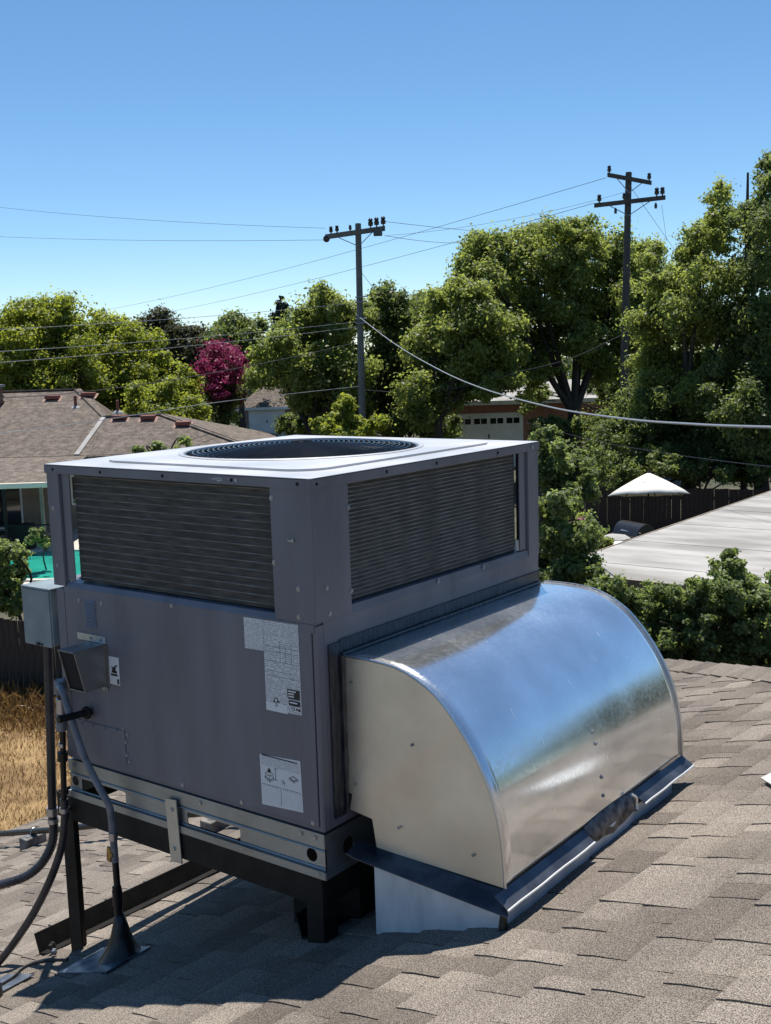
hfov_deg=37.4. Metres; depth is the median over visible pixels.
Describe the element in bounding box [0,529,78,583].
pool deck
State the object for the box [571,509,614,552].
flowering shrub
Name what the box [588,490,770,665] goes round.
flat roof building
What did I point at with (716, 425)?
overhead wire
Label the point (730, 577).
hedge shrub
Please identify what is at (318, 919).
equipment stand
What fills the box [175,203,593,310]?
overhead wire
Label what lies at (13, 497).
window
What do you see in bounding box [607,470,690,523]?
patio umbrella
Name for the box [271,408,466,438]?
shrub
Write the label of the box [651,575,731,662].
hedge shrub
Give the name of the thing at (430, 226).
overhead wire
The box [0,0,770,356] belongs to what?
sky
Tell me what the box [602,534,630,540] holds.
covered table
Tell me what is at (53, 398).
roof vent
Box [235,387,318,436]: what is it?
garage
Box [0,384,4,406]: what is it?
chimney
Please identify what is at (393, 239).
overhead wire
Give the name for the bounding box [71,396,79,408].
vent pipe
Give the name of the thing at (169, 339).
overhead wire
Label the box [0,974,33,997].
roof vent stub
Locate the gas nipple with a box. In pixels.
[56,706,92,722]
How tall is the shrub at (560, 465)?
4.454 m
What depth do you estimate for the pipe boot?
3.88 m
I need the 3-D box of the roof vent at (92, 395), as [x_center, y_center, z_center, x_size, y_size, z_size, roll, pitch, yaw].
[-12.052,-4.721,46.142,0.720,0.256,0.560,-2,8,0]
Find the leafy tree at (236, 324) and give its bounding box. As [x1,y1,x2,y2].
[195,306,273,427]
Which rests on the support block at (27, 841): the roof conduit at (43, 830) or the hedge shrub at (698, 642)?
the roof conduit at (43, 830)
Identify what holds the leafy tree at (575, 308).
on the ground at (713, 484)
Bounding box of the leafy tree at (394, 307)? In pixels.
[355,277,433,437]
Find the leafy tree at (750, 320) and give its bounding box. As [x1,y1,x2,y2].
[683,148,770,489]
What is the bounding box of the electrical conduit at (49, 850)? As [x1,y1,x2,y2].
[0,646,58,888]
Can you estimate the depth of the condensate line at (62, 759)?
4.07 m
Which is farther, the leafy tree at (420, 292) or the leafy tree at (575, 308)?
the leafy tree at (420, 292)
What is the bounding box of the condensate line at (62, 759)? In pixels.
[0,678,69,965]
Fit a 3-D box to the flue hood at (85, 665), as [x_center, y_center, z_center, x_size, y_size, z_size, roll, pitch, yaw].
[-1.037,0.519,3.839,0.156,0.187,0.134,4,10,37]
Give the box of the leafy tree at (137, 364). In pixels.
[75,307,211,414]
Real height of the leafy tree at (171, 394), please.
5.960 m
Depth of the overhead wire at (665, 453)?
24.15 m
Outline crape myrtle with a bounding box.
[189,334,258,424]
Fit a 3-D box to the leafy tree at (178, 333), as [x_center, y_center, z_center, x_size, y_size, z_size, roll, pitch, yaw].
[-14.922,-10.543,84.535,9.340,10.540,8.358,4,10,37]
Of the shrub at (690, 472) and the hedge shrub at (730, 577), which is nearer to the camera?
the hedge shrub at (730, 577)
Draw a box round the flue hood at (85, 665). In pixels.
[57,632,109,692]
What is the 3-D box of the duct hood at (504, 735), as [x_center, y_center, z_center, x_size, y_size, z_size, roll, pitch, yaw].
[0.449,0.625,3.686,0.558,0.628,1.284,4,10,37]
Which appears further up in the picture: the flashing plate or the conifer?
the conifer
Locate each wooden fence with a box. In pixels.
[0,618,62,696]
[569,486,770,534]
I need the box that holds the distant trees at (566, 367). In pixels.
[69,341,735,426]
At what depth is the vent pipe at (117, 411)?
44.45 m
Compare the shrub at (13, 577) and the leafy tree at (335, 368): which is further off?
the leafy tree at (335, 368)
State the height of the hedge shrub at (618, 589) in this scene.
3.641 m
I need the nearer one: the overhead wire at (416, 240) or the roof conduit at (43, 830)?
the roof conduit at (43, 830)
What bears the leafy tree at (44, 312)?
on the ground at (713, 484)
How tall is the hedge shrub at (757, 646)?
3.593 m
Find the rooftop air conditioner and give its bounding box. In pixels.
[44,435,538,880]
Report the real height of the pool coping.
0.050 m
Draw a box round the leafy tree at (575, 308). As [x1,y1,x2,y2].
[443,207,676,453]
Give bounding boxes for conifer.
[267,295,293,335]
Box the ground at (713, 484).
[0,359,770,663]
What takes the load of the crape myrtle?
on the ground at (713, 484)
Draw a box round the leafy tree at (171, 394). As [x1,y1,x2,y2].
[108,363,218,421]
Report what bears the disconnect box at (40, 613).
attached to the rooftop air conditioner
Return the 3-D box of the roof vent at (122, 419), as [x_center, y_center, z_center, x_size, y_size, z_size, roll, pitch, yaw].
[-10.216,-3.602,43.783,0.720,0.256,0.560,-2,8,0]
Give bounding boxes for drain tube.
[1,958,68,985]
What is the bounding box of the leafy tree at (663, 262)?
[618,232,681,372]
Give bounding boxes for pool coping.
[23,548,78,581]
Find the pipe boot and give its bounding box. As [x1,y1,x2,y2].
[57,913,150,973]
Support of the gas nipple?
attached to the rooftop air conditioner
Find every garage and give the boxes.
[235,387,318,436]
[446,379,617,466]
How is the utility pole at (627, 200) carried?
on the ground at (713, 484)
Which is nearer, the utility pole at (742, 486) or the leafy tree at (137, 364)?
the utility pole at (742, 486)
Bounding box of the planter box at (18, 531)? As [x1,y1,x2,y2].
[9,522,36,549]
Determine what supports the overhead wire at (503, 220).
attached to the utility pole at (627, 200)
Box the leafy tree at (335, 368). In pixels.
[242,278,388,434]
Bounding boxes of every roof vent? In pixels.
[42,395,62,401]
[78,392,98,398]
[110,415,130,421]
[138,415,158,421]
[172,421,193,428]
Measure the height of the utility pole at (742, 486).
11.347 m
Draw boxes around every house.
[0,388,278,551]
[0,658,770,1023]
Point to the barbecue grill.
(631, 529)
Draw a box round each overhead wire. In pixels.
[0,303,351,329]
[0,322,351,351]
[0,327,353,362]
[1,207,309,227]
[1,386,358,432]
[2,342,356,397]
[16,237,287,240]
[113,178,603,308]
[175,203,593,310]
[357,315,770,428]
[369,335,620,391]
[384,235,444,242]
[386,221,496,232]
[387,192,623,235]
[528,423,770,466]
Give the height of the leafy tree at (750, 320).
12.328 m
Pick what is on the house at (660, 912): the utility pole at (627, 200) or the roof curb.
the roof curb
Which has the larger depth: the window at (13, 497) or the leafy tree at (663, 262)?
the leafy tree at (663, 262)
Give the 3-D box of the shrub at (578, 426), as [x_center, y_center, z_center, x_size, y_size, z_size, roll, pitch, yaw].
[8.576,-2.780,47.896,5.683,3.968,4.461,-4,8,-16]
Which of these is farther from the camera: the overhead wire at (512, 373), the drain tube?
the overhead wire at (512, 373)
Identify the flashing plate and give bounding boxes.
[761,773,770,784]
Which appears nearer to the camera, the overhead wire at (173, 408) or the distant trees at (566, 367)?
the overhead wire at (173, 408)
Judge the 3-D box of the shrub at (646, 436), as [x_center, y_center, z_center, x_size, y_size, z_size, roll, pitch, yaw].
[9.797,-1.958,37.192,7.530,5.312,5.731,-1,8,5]
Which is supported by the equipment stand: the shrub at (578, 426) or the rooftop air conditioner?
the rooftop air conditioner
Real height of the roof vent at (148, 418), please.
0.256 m
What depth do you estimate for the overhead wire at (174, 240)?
52.38 m
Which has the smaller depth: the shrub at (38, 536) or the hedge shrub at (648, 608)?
the hedge shrub at (648, 608)
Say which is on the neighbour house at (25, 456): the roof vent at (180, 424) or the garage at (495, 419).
the roof vent at (180, 424)
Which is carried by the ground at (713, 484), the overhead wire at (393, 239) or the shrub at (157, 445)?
the shrub at (157, 445)
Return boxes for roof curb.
[346,755,694,933]
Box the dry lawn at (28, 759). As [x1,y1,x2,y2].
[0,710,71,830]
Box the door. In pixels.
[21,588,52,647]
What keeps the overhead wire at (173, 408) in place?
attached to the utility pole at (358, 231)
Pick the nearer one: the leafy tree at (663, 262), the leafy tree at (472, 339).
the leafy tree at (472, 339)
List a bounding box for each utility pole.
[323,216,385,418]
[594,165,665,457]
[740,172,748,488]
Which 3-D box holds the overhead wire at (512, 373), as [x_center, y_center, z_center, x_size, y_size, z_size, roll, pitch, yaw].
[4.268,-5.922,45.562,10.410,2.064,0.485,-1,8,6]
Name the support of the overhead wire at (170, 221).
attached to the utility pole at (358, 231)
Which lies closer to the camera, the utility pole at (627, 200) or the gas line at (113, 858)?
the gas line at (113, 858)
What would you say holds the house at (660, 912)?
on the ground at (713, 484)
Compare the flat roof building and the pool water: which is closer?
the flat roof building
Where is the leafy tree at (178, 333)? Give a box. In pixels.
[129,299,214,370]
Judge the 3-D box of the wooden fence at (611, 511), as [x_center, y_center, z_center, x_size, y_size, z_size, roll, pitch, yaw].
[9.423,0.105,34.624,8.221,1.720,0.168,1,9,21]
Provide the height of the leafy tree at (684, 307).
11.767 m
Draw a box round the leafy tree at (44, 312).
[0,285,123,403]
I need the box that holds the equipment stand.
[34,785,374,954]
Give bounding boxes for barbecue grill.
[611,520,654,537]
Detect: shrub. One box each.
[0,538,35,648]
[23,527,50,569]
[128,434,192,453]
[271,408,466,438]
[308,392,392,436]
[512,374,630,415]
[515,488,609,586]
[526,397,618,448]
[526,424,602,519]
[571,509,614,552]
[574,379,770,487]
[584,570,651,634]
[603,447,770,491]
[626,579,684,659]
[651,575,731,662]
[684,547,767,664]
[725,568,770,667]
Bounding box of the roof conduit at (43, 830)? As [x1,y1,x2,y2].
[0,812,201,836]
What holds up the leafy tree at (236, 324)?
on the ground at (713, 484)
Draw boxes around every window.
[0,488,23,528]
[70,475,75,504]
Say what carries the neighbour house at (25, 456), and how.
on the ground at (713, 484)
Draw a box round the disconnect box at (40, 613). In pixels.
[21,579,63,647]
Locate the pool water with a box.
[10,551,80,578]
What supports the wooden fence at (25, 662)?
on the dry lawn at (28, 759)
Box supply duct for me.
[293,836,375,922]
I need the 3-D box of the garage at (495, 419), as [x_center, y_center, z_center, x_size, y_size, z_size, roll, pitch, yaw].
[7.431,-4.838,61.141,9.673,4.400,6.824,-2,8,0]
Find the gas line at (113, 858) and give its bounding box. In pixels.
[55,683,122,915]
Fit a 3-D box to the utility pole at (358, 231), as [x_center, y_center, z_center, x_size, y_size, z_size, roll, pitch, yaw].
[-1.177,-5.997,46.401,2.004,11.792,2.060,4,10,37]
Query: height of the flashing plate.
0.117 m
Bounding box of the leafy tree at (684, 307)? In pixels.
[608,171,750,495]
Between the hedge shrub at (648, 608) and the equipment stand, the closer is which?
the equipment stand
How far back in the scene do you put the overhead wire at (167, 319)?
39.97 m
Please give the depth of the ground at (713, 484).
48.24 m
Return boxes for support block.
[19,827,46,849]
[200,818,228,831]
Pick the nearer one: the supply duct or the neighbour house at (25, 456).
the supply duct
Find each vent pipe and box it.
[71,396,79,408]
[112,400,123,413]
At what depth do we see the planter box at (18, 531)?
36.87 m
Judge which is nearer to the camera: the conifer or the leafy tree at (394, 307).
the leafy tree at (394, 307)
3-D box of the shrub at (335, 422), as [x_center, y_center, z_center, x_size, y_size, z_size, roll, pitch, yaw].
[-1.177,-1.803,40.221,2.831,4.791,2.405,-4,8,-16]
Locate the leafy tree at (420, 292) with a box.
[409,283,561,363]
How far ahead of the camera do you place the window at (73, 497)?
41.31 m
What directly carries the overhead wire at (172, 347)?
attached to the utility pole at (358, 231)
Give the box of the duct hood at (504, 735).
[328,571,683,888]
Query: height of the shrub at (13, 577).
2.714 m
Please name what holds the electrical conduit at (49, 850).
attached to the disconnect box at (40, 613)
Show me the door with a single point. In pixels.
(36, 604)
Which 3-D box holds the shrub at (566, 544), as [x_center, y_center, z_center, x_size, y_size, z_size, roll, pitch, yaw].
[2.349,1.836,15.155,1.348,4.398,1.552,0,8,12]
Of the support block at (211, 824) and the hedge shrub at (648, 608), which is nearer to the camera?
the support block at (211, 824)
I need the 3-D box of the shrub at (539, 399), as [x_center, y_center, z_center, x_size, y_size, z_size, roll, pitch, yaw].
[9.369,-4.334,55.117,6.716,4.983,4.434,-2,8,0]
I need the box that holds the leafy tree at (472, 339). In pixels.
[377,272,536,438]
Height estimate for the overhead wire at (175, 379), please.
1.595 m
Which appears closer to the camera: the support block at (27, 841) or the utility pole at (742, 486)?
the support block at (27, 841)

